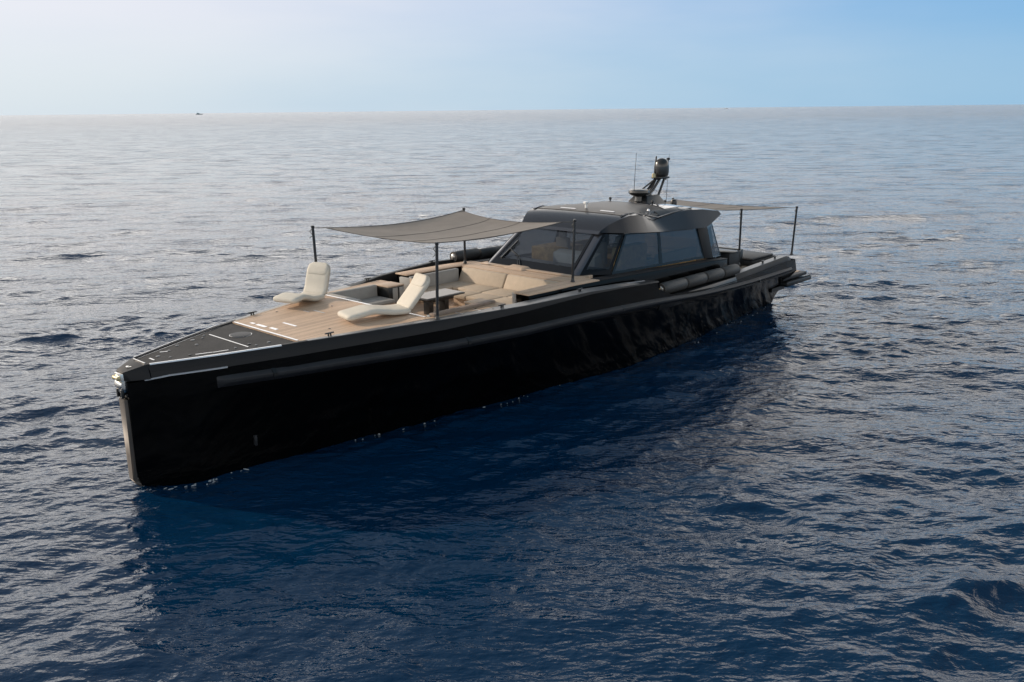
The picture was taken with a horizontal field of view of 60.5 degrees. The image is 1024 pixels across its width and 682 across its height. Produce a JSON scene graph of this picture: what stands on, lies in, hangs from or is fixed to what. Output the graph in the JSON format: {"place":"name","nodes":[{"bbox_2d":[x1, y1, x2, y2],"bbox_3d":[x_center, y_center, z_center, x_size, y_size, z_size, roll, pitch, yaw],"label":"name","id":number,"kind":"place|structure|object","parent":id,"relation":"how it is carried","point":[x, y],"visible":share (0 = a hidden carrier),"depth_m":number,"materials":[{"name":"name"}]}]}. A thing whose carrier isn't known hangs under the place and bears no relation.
{"place":"outdoors","nodes":[
{"label":"outdoors","id":0,"kind":"place"},
{"bbox_2d":[0,104,1023,681],"bbox_3d":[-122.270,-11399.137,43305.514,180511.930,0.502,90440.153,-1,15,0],"label":"sea","id":1,"kind":"structure","parent":0,"point":[818,476],"depth_m":23.75,"materials":[{"name":"blue liquid"}]},
{"bbox_2d":[150,315,752,489],"bbox_3d":[1.870,1.162,29.685,27.772,0.211,1.547,-14,20,-42],"label":"foam","id":2,"kind":"object","parent":1,"relation":"on","point":[248,469],"visible":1,"depth_m":21.45,"materials":[{"name":"grey"}]},
{"bbox_2d":[112,153,810,486],"bbox_3d":[1.198,-2.452,30.935,7.516,7.745,30.530,13,20,41],"label":"motor yacht","id":3,"kind":"object","parent":1,"relation":"on","point":[522,315],"visible":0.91,"depth_m":25.18,"materials":[{"name":"black"}]},
{"bbox_2d":[273,262,330,303],"bbox_3d":[-6.174,-1.681,25.924,0.860,1.035,1.838,7,16,26],"label":"sun lounger","id":4,"kind":"object","parent":3,"relation":"on","point":[317,281],"visible":1,"depth_m":26.30,"materials":[{"name":"beige fabric"}]},
{"bbox_2d":[338,273,429,320],"bbox_3d":[-3.497,-1.228,24.117,2.552,1.003,0.860,-10,17,-32],"label":"sun lounger","id":5,"kind":"object","parent":3,"relation":"on","point":[412,294],"visible":1,"depth_m":24.19,"materials":[{"name":"beige fabric"}]},
{"bbox_2d":[419,288,464,314],"bbox_3d":[-2.365,-1.195,27.585,0.930,0.605,1.600,13,20,41],"label":"cockpit table","id":6,"kind":"object","parent":3,"relation":"on","point":[428,299],"visible":0.77,"depth_m":27.38,"materials":[{"name":"wood"}]},
{"bbox_2d":[309,208,575,319],"bbox_3d":[-1.948,-2.655,27.363,5.660,2.126,6.431,13,20,41],"label":"bow awning","id":7,"kind":"object","parent":3,"relation":"on","point":[462,225],"visible":0.98,"depth_m":27.52,"materials":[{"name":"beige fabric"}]},
{"bbox_2d":[450,248,479,261],"bbox_3d":[-1.762,-3.205,32.686,0.400,0.400,1.286,13,20,41],"label":"fender","id":8,"kind":"object","parent":3,"relation":"hanging from","point":[471,253],"visible":1,"depth_m":32.50,"materials":[{"name":"grey rubber"}]},
{"bbox_2d":[479,245,503,258],"bbox_3d":[-0.821,-3.405,33.682,0.404,0.404,1.320,13,20,41],"label":"fender","id":9,"kind":"object","parent":3,"relation":"hanging from","point":[488,252],"visible":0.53,"depth_m":33.38,"materials":[{"name":"grey"}]},
{"bbox_2d":[504,228,557,257],"bbox_3d":[0.763,-3.902,33.734,0.289,1.354,3.100,13,20,41],"label":"windshield","id":10,"kind":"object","parent":3,"relation":"in","point":[527,239],"depth_m":33.73,"materials":[{"name":"black glass"}]},
{"bbox_2d":[557,230,591,241],"bbox_3d":[2.736,-4.358,35.812,0.289,1.333,3.000,13,20,41],"label":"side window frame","id":11,"kind":"structure","parent":3,"relation":"in","point":[579,236],"depth_m":35.80,"materials":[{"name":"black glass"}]},
{"bbox_2d":[611,232,660,274],"bbox_3d":[4.290,-3.104,30.562,0.289,1.354,3.100,13,20,41],"label":"window","id":12,"kind":"structure","parent":3,"relation":"in","point":[637,251],"depth_m":30.66,"materials":[{"name":"black glass"}]},
{"bbox_2d":[660,278,687,292],"bbox_3d":[5.671,-1.935,31.155,0.440,0.440,1.536,13,20,41],"label":"fender","id":13,"kind":"object","parent":3,"relation":"on","point":[674,285],"visible":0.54,"depth_m":30.98,"materials":[{"name":"grey rubber"}]},
{"bbox_2d":[658,228,703,265],"bbox_3d":[6.263,-3.561,32.640,0.289,1.333,3.000,13,20,41],"label":"window","id":14,"kind":"structure","parent":3,"relation":"in","point":[677,246],"depth_m":32.57,"materials":[{"name":"black glass"}]},
{"bbox_2d":[683,272,707,288],"bbox_3d":[6.676,-2.221,32.200,0.444,0.444,1.280,13,20,41],"label":"fender","id":15,"kind":"object","parent":3,"relation":"on","point":[697,279],"visible":0.81,"depth_m":32.01,"materials":[{"name":"grey"}]},
{"bbox_2d":[703,268,724,282],"bbox_3d":[7.559,-2.473,33.120,0.444,0.444,1.180,13,20,41],"label":"fender","id":16,"kind":"object","parent":3,"relation":"on","point":[715,274],"visible":0.81,"depth_m":32.92,"materials":[{"name":"grey"}]},
{"bbox_2d":[720,264,740,277],"bbox_3d":[8.393,-2.710,33.986,0.444,0.444,1.130,13,20,41],"label":"fender","id":17,"kind":"object","parent":3,"relation":"on","point":[731,270],"visible":0.78,"depth_m":33.79,"materials":[{"name":"grey"}]},
{"bbox_2d":[666,198,797,264],"bbox_3d":[8.077,-4.874,37.973,6.330,2.510,5.632,13,20,41],"label":"stern awning","id":18,"kind":"object","parent":3,"relation":"attached to","point":[710,205],"visible":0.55,"depth_m":38.07,"materials":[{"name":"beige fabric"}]},
{"bbox_2d":[0,0,1023,114],"label":"sky","id":19,"kind":"structure","parent":0,"point":[58,57],"materials":[{"name":"blue"}]}
]}

